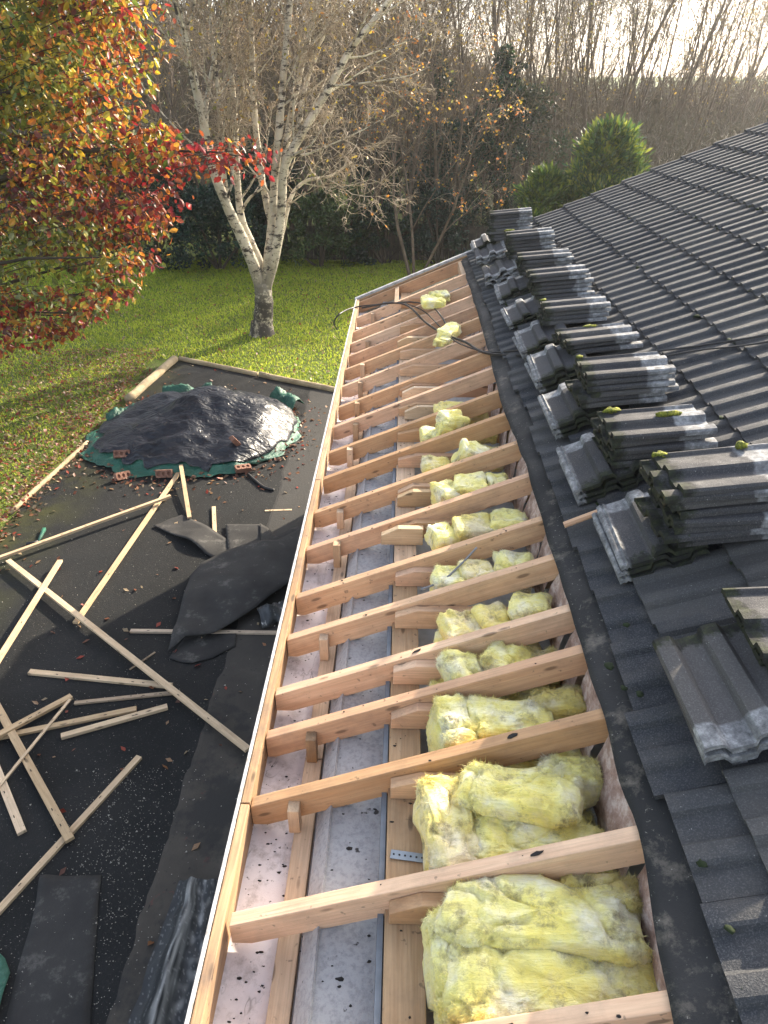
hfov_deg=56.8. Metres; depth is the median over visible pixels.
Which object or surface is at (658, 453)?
moss clump
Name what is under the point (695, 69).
bare tree
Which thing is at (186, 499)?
batten
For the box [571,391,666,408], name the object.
roof tile
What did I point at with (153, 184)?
shrub
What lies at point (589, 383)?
roof tile
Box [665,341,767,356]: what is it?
roof tiles
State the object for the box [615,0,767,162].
bare tree
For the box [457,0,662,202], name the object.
bare tree
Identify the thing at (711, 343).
roof tiles
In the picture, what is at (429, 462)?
glass wool
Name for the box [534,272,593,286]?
roof tile
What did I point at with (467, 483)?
glass wool
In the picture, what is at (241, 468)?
brick
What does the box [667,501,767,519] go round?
roof tile
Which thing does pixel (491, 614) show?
glass wool
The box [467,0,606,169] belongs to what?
bare tree
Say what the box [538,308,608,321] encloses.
roof tile
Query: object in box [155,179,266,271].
shrub
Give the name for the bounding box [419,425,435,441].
glass wool
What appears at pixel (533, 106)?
shrub
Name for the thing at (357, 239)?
shrub
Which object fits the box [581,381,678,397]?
roof tile
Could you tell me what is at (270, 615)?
plastic bag
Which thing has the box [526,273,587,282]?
roof tile
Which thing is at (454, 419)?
glass wool
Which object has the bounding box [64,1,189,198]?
bare tree
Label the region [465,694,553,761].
glass wool
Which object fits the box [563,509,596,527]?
wooden stick
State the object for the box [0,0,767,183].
distant wood
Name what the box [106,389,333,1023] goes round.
path
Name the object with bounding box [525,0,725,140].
bare tree
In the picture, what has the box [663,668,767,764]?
roof tile
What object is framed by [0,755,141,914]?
batten
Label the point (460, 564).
cable
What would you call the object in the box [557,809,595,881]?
glass wool
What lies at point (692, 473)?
roof tile
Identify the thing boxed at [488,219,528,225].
roof tile
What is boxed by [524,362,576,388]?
roof tile
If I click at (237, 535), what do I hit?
felt sheet
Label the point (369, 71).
bare tree
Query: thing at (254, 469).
rubble
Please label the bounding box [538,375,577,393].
roof tile
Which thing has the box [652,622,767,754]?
roof tile
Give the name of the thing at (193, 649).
felt sheet
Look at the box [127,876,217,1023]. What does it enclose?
plastic sheet
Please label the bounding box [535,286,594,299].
roof tile
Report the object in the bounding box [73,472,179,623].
batten
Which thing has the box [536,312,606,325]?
roof tile
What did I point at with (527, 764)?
glass wool
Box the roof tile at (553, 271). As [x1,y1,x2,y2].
[525,264,588,278]
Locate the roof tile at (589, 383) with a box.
[573,364,674,386]
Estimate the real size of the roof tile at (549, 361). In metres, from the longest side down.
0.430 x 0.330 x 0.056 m
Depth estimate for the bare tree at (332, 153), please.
19.68 m
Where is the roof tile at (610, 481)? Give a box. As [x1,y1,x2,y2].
[576,469,641,499]
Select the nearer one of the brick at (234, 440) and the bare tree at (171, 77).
the brick at (234, 440)
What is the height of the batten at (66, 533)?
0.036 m
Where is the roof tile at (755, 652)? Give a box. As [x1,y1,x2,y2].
[735,617,767,669]
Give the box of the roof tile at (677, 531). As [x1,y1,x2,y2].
[647,489,767,534]
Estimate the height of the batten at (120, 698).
0.024 m
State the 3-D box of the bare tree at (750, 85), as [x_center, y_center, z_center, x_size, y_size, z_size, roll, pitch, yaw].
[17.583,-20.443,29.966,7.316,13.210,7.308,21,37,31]
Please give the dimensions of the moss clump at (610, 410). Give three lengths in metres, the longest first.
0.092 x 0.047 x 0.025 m
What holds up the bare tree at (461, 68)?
on the ground at (207, 180)
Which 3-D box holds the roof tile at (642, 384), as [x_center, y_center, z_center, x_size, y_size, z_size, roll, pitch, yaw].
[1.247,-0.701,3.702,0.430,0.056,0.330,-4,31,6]
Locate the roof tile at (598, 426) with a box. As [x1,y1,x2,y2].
[590,418,712,448]
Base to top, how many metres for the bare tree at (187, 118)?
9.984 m
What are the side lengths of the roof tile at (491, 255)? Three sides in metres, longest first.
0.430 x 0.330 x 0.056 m
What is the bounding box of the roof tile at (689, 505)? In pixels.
[639,468,767,511]
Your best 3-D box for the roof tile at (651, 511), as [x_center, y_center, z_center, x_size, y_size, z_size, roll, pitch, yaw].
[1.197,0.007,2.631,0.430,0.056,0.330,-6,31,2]
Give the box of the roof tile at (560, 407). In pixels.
[537,382,605,429]
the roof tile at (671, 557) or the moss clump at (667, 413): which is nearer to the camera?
the roof tile at (671, 557)
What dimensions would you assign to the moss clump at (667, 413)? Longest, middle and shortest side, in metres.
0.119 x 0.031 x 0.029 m
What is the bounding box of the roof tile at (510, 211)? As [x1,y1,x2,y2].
[490,207,531,216]
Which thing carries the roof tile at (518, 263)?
on the roof tile at (521, 269)
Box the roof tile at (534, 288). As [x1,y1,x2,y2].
[530,282,591,290]
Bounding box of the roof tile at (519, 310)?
[500,295,540,325]
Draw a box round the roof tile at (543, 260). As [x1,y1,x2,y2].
[521,252,573,264]
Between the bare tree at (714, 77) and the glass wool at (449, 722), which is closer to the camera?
the glass wool at (449, 722)
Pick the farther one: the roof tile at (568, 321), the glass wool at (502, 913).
the roof tile at (568, 321)
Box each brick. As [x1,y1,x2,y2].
[113,450,129,458]
[113,470,130,480]
[155,469,172,477]
[229,435,240,445]
[234,463,251,472]
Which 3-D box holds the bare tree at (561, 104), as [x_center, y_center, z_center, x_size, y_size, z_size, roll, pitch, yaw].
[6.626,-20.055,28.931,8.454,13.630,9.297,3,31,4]
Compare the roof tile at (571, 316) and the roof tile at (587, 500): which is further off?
the roof tile at (571, 316)
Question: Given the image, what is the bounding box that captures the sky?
[8,0,767,77]
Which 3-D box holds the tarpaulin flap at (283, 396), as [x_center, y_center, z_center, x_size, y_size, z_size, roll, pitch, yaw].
[-1.559,-1.866,11.473,0.551,0.250,0.358,25,39,35]
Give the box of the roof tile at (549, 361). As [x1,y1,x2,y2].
[526,343,586,382]
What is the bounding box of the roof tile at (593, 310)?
[540,306,610,316]
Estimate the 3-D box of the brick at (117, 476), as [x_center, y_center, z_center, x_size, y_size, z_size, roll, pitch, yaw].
[-3.474,-0.482,9.427,0.065,0.102,0.215,-9,6,41]
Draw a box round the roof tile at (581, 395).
[565,379,664,403]
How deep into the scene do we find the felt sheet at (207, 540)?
8.20 m
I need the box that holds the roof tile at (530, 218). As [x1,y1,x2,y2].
[491,216,532,222]
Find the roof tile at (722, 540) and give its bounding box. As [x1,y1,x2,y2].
[677,534,767,547]
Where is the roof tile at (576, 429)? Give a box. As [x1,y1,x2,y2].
[554,420,592,438]
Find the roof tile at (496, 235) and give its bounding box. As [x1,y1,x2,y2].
[488,233,505,238]
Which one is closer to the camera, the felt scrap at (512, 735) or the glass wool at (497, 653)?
the felt scrap at (512, 735)
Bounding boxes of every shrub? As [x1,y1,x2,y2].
[0,130,89,256]
[41,139,151,256]
[101,155,222,265]
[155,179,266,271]
[205,131,298,257]
[249,158,314,253]
[280,188,365,267]
[316,182,384,261]
[346,141,434,235]
[346,204,428,265]
[400,113,510,251]
[402,53,462,223]
[402,184,472,263]
[460,81,575,225]
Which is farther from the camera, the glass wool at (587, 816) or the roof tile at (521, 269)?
the roof tile at (521, 269)
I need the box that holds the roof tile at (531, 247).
[505,244,555,252]
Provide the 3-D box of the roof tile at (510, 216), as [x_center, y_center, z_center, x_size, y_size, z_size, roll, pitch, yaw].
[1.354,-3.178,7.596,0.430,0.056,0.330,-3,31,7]
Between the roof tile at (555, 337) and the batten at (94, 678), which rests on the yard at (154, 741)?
the batten at (94, 678)
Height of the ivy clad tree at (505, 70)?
5.600 m
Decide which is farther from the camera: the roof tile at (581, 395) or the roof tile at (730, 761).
the roof tile at (581, 395)
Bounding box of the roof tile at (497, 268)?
[481,258,516,278]
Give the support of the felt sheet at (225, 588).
on the yard at (154, 741)
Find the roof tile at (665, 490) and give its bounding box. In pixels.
[639,460,767,504]
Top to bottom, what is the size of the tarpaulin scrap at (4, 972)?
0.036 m
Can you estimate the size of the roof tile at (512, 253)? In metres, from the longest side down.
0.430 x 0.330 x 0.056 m
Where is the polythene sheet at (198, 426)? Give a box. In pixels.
[93,385,297,471]
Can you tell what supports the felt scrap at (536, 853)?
on the bungalow
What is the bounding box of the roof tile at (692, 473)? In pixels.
[651,443,767,497]
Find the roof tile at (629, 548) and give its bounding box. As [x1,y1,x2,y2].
[596,489,695,570]
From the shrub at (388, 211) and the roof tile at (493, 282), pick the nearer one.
the roof tile at (493, 282)
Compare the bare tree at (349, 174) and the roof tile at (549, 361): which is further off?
the bare tree at (349, 174)
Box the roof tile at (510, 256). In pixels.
[505,251,517,258]
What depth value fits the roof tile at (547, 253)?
6.03 m
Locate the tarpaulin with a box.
[79,416,300,477]
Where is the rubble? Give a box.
[77,411,313,479]
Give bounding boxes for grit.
[0,417,311,1017]
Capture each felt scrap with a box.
[507,733,517,738]
[530,850,543,855]
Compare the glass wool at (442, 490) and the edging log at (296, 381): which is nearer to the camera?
the glass wool at (442, 490)
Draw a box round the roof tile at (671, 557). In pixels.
[591,498,708,577]
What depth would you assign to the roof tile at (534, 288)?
5.36 m
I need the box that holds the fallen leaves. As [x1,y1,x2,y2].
[0,265,419,944]
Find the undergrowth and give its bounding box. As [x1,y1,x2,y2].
[0,94,767,259]
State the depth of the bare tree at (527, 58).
30.57 m
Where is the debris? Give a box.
[227,278,620,1022]
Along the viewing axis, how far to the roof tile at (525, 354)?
4.74 m
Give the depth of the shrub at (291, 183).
21.11 m
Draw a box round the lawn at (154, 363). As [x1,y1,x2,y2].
[0,235,468,529]
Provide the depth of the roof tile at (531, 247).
6.64 m
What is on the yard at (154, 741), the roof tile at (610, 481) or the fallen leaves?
the fallen leaves
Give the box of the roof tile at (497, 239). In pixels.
[490,237,505,241]
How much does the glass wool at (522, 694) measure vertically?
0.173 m
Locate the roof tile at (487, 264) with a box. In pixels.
[477,254,505,265]
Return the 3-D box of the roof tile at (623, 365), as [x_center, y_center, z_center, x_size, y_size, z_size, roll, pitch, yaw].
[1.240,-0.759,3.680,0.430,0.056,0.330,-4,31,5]
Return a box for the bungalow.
[184,119,767,1023]
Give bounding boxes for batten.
[0,494,170,559]
[0,560,62,662]
[0,694,72,737]
[0,699,70,786]
[0,703,74,843]
[0,706,136,739]
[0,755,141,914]
[0,766,26,835]
[6,559,249,752]
[27,669,172,688]
[61,704,167,739]
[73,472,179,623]
[74,690,179,704]
[129,652,155,669]
[130,629,276,634]
[179,464,191,518]
[212,506,216,531]
[265,509,291,511]
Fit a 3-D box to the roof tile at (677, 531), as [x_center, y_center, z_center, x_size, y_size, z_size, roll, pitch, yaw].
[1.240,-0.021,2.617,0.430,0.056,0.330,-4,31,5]
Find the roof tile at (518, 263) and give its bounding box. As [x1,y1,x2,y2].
[515,259,570,267]
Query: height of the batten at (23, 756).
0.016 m
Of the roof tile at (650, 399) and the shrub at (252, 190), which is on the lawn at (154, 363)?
the shrub at (252, 190)
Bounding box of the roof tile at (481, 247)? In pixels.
[470,237,495,252]
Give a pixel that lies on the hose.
(258, 482)
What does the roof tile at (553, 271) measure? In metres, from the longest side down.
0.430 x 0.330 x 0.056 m
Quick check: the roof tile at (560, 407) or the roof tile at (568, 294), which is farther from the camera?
the roof tile at (568, 294)
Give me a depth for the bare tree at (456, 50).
21.64 m
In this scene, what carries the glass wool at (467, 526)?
on the bungalow
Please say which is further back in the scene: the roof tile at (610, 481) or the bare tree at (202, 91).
the bare tree at (202, 91)
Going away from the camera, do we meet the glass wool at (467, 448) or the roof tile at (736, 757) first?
the roof tile at (736, 757)
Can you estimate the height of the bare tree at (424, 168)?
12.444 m
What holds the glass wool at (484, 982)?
on the bungalow
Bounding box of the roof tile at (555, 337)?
[552,334,636,350]
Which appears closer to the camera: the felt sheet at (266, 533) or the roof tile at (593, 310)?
the roof tile at (593, 310)
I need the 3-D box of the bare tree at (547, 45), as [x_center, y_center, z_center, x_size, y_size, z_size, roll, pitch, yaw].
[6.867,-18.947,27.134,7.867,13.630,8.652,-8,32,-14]
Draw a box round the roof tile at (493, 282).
[484,273,518,285]
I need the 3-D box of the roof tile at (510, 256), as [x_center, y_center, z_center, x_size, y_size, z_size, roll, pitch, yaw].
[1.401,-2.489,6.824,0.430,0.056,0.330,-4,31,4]
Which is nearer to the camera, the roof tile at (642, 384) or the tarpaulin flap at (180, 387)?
the roof tile at (642, 384)
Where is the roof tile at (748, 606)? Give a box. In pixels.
[721,586,767,662]
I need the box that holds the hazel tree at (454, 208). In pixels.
[326,0,533,274]
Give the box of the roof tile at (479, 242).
[471,233,495,249]
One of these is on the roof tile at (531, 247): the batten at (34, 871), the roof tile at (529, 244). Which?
the roof tile at (529, 244)
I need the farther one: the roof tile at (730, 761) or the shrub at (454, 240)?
the shrub at (454, 240)
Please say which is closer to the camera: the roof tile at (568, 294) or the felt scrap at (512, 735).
the felt scrap at (512, 735)
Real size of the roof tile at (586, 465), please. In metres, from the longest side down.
0.430 x 0.330 x 0.056 m
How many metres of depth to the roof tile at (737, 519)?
2.45 m
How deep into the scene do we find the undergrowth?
21.86 m
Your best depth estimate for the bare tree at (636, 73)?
25.22 m
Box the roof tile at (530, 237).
[507,234,554,241]
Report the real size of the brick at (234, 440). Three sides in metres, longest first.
0.215 x 0.103 x 0.065 m
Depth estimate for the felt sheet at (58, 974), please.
4.26 m
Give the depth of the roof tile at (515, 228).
7.49 m
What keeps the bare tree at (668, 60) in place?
on the ground at (207, 180)
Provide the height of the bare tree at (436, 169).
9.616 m
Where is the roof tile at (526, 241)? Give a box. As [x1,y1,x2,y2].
[504,237,553,244]
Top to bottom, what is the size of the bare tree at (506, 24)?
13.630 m
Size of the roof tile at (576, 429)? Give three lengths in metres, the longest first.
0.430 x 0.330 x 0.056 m
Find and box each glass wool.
[413,772,479,870]
[418,905,454,1023]
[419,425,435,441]
[420,294,445,309]
[420,454,450,472]
[424,520,456,550]
[425,692,478,751]
[427,678,561,700]
[428,289,449,301]
[429,564,466,590]
[430,479,460,504]
[431,873,654,971]
[433,335,452,346]
[433,401,488,424]
[433,420,452,436]
[434,627,541,659]
[435,408,469,429]
[435,609,481,639]
[435,647,483,681]
[436,321,461,338]
[438,938,657,1023]
[450,510,493,542]
[451,438,490,462]
[452,758,585,829]
[453,471,489,494]
[457,559,493,579]
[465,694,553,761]
[469,813,613,872]
[470,600,511,628]
[477,434,497,444]
[478,640,535,698]
[484,445,504,471]
[485,471,508,485]
[489,508,528,530]
[492,548,534,593]
[505,748,582,768]
[507,590,552,619]
[524,645,559,685]
[527,681,585,719]
[534,752,604,809]
[555,869,643,914]
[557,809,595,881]
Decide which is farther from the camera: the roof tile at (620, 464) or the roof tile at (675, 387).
the roof tile at (675, 387)
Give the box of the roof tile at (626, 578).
[593,520,709,584]
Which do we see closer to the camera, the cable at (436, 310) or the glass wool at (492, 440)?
the glass wool at (492, 440)
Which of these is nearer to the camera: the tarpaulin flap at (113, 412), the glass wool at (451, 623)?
the glass wool at (451, 623)
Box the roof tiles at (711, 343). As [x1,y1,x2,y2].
[650,334,767,351]
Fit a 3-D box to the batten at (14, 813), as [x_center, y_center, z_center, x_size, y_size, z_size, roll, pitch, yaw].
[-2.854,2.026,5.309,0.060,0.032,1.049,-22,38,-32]
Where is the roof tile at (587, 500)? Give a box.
[559,459,643,506]
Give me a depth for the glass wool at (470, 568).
3.28 m
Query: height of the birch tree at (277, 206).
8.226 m
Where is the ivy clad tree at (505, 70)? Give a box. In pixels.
[472,43,534,226]
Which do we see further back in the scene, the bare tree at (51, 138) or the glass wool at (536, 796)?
the bare tree at (51, 138)
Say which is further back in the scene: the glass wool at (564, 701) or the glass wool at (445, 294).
the glass wool at (445, 294)
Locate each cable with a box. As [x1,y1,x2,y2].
[333,301,445,329]
[362,302,520,355]
[405,303,517,352]
[421,547,476,589]
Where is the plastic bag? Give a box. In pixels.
[257,601,283,627]
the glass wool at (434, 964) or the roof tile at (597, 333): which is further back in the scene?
the roof tile at (597, 333)
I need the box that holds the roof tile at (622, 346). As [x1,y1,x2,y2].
[566,341,642,354]
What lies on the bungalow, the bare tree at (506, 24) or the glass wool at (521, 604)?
the glass wool at (521, 604)
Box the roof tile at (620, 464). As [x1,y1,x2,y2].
[592,437,651,468]
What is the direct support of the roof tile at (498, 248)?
on the roof tile at (491, 255)
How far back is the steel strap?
2.24 m
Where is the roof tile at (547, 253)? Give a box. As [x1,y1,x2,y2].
[517,248,570,260]
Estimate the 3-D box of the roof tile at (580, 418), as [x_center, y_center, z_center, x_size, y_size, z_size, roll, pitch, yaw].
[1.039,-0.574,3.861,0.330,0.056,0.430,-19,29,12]
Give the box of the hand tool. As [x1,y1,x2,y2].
[26,527,45,544]
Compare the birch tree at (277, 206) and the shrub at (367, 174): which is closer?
the birch tree at (277, 206)
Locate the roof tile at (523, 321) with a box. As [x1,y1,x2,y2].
[509,315,536,328]
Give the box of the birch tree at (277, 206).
[108,0,464,337]
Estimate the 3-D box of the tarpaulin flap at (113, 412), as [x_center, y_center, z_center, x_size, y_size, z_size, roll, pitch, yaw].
[-4.074,-1.550,10.989,0.501,0.205,0.394,-18,36,-28]
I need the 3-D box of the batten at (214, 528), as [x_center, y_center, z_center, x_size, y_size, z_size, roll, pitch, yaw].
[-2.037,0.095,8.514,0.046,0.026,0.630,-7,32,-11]
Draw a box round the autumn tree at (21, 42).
[0,0,282,358]
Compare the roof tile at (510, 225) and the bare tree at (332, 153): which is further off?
the bare tree at (332, 153)
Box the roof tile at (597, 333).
[554,322,639,345]
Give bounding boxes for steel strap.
[390,849,422,862]
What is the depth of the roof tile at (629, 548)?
2.73 m
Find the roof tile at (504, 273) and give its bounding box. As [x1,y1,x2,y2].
[487,259,518,282]
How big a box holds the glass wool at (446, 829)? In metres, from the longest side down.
0.376 x 0.226 x 0.216 m
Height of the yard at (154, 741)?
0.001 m
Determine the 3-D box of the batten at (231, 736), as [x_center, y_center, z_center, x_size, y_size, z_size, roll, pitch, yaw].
[-2.569,1.183,6.608,3.972,0.034,0.058,23,38,34]
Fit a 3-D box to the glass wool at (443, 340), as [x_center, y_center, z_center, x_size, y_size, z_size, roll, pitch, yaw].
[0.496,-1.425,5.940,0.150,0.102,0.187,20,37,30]
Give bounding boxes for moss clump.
[582,324,595,326]
[602,407,621,413]
[651,450,666,457]
[655,410,681,416]
[735,441,748,449]
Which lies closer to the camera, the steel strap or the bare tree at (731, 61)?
the steel strap
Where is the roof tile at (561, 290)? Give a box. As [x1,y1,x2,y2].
[528,285,590,295]
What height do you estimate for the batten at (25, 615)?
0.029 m
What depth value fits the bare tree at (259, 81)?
27.87 m
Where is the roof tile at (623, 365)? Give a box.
[575,351,675,380]
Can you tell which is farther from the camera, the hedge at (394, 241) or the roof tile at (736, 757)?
the hedge at (394, 241)
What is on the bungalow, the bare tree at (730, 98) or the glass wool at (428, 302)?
the glass wool at (428, 302)
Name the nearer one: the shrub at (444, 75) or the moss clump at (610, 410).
the moss clump at (610, 410)
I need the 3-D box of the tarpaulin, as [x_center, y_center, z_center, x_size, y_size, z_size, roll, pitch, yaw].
[-2.828,-1.470,10.485,3.217,0.673,2.868,1,31,1]
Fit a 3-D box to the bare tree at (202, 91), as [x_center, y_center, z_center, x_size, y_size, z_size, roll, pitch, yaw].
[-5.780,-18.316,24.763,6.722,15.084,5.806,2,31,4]
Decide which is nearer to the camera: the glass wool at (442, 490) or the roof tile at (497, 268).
the glass wool at (442, 490)
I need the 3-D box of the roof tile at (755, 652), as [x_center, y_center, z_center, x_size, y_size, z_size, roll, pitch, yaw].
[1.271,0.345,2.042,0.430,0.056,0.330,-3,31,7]
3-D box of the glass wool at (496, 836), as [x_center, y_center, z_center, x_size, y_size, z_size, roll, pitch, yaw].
[0.461,1.040,2.172,0.484,0.200,0.231,2,31,4]
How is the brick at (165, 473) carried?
on the yard at (154, 741)
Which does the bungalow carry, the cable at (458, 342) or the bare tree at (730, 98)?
the cable at (458, 342)
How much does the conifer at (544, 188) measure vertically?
3.306 m
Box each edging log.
[8,441,89,514]
[124,355,177,402]
[178,356,258,375]
[258,371,334,391]
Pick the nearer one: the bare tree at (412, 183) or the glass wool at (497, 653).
the glass wool at (497, 653)
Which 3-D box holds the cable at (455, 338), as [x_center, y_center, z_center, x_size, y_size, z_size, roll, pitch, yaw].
[0.505,-1.692,6.355,0.285,0.686,3.800,-10,33,-16]
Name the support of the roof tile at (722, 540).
on the bungalow
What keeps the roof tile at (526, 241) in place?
on the roof tile at (529, 244)
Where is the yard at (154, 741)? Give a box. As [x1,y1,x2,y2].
[0,360,319,1023]
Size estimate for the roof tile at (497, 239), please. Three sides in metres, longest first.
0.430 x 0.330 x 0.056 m
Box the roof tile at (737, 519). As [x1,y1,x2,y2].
[649,486,767,528]
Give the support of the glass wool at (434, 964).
on the bungalow
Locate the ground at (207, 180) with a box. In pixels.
[0,77,767,235]
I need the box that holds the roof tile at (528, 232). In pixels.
[504,227,553,238]
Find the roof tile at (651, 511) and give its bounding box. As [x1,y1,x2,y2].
[634,496,767,543]
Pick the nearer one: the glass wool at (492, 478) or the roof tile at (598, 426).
the roof tile at (598, 426)
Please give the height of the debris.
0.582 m
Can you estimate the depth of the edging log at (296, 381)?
12.38 m
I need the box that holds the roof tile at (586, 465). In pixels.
[556,432,644,494]
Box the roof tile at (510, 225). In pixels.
[488,222,530,228]
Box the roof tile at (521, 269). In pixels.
[516,263,571,271]
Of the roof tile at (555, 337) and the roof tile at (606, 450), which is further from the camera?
the roof tile at (555, 337)
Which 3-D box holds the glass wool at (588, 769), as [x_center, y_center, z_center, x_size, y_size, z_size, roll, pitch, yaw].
[0.606,0.878,2.329,0.248,0.188,0.156,4,31,6]
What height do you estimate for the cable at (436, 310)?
0.464 m
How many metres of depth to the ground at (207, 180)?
35.77 m
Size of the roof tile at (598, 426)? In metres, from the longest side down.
0.430 x 0.330 x 0.056 m
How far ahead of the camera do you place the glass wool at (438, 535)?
3.58 m
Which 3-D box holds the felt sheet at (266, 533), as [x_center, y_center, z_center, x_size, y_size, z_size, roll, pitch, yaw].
[-1.191,0.277,8.148,0.581,0.031,0.578,1,31,1]
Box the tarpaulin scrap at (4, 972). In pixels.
[0,954,9,1002]
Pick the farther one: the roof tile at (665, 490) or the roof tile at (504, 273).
the roof tile at (504, 273)
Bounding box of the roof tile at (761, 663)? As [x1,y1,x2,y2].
[734,617,765,665]
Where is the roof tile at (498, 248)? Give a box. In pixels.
[474,240,506,260]
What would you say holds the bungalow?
on the ground at (207, 180)
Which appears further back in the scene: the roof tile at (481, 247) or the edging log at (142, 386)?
the edging log at (142, 386)
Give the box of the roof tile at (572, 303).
[539,294,610,312]
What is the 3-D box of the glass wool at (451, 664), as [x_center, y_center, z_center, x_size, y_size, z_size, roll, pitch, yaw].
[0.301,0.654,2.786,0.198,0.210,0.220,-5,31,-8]
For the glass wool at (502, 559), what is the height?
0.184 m
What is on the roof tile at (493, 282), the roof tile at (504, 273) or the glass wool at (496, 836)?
the roof tile at (504, 273)
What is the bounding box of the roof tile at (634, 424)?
[596,404,717,442]
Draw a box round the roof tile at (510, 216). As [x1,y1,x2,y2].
[490,213,531,219]
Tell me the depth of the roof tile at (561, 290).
5.37 m
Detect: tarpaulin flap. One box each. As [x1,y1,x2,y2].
[106,403,133,420]
[162,382,211,392]
[269,386,303,408]
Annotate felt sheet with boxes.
[5,874,100,1023]
[153,515,226,556]
[168,525,301,649]
[169,628,236,662]
[226,524,260,549]
[260,523,300,539]
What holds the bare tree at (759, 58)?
on the ground at (207, 180)
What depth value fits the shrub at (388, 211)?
20.25 m
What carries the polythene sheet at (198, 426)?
on the tarpaulin
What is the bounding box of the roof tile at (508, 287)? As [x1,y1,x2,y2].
[494,275,529,299]
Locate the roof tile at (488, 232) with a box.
[486,229,522,235]
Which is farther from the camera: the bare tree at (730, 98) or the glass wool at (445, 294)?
the bare tree at (730, 98)
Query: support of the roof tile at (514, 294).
on the bungalow
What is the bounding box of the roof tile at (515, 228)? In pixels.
[491,223,531,231]
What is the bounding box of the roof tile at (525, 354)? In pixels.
[512,336,559,358]
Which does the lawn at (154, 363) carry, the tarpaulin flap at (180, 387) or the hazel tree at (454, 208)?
the hazel tree at (454, 208)
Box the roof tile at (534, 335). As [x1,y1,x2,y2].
[514,320,565,353]
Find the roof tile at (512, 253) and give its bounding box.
[507,247,555,254]
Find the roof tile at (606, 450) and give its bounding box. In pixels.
[593,430,709,461]
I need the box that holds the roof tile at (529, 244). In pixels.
[504,240,554,248]
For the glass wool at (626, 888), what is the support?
on the bungalow
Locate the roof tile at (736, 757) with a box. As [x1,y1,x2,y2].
[670,683,767,762]
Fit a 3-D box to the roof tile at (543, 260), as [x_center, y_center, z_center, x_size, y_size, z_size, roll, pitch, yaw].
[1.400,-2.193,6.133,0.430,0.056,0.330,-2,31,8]
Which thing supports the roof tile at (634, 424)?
on the roof tile at (598, 426)
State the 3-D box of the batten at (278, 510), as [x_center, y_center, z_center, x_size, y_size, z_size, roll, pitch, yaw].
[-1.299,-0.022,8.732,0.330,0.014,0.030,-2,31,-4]
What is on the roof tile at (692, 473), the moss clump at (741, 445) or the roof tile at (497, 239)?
the moss clump at (741, 445)
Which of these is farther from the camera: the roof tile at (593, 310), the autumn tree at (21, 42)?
the autumn tree at (21, 42)
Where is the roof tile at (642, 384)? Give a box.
[575,371,675,392]
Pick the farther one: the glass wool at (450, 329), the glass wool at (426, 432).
the glass wool at (450, 329)
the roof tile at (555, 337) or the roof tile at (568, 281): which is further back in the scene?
the roof tile at (568, 281)
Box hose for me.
[247,473,274,490]
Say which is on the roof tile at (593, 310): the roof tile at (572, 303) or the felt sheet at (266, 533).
the roof tile at (572, 303)
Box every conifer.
[511,160,575,216]
[543,111,655,211]
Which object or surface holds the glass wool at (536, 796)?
on the bungalow
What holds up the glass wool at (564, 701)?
on the bungalow
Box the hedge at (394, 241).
[303,220,488,259]
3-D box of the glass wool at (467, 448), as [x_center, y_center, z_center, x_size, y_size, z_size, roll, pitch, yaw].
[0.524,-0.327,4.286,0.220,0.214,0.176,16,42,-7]
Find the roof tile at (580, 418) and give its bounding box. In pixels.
[541,406,612,435]
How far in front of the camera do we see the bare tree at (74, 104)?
20.28 m
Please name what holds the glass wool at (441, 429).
on the glass wool at (426, 432)
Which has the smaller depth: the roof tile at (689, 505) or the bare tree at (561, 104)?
the roof tile at (689, 505)
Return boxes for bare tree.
[0,2,174,256]
[0,11,65,213]
[1,0,266,256]
[36,11,150,250]
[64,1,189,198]
[85,0,359,252]
[128,0,214,209]
[129,0,322,241]
[168,0,346,188]
[205,0,495,257]
[219,0,348,175]
[248,0,463,254]
[248,0,496,256]
[278,0,481,216]
[291,0,381,205]
[292,0,515,220]
[303,0,576,232]
[326,0,574,241]
[358,0,551,190]
[368,0,553,235]
[379,0,546,200]
[380,0,595,212]
[454,0,560,209]
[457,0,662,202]
[458,0,617,186]
[461,0,656,169]
[466,0,581,181]
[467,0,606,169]
[505,0,685,128]
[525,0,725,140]
[537,0,697,122]
[575,0,674,133]
[604,0,767,171]
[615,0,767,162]
[652,0,767,146]
[652,0,767,157]
[653,0,766,166]
[657,1,766,141]
[658,0,767,152]
[671,0,767,143]
[699,1,767,133]
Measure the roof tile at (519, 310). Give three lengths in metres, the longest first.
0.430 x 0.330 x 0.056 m
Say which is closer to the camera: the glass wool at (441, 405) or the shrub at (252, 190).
the glass wool at (441, 405)
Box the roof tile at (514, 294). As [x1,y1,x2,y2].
[494,288,530,304]
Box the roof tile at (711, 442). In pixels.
[600,432,717,455]
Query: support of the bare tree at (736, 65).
on the ground at (207, 180)
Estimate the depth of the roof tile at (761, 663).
2.05 m
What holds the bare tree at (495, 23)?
on the ground at (207, 180)
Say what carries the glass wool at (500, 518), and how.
on the bungalow
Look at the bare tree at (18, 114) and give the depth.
25.95 m
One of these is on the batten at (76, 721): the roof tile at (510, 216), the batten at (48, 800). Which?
the batten at (48, 800)
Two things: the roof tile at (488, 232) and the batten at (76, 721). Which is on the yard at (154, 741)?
the batten at (76, 721)
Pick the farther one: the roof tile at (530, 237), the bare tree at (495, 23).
the bare tree at (495, 23)
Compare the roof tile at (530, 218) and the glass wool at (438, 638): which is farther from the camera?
the roof tile at (530, 218)
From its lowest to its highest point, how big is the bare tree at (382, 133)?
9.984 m
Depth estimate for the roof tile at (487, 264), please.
7.29 m
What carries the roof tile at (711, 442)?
on the roof tile at (606, 450)
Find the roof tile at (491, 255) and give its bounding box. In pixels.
[475,250,506,263]

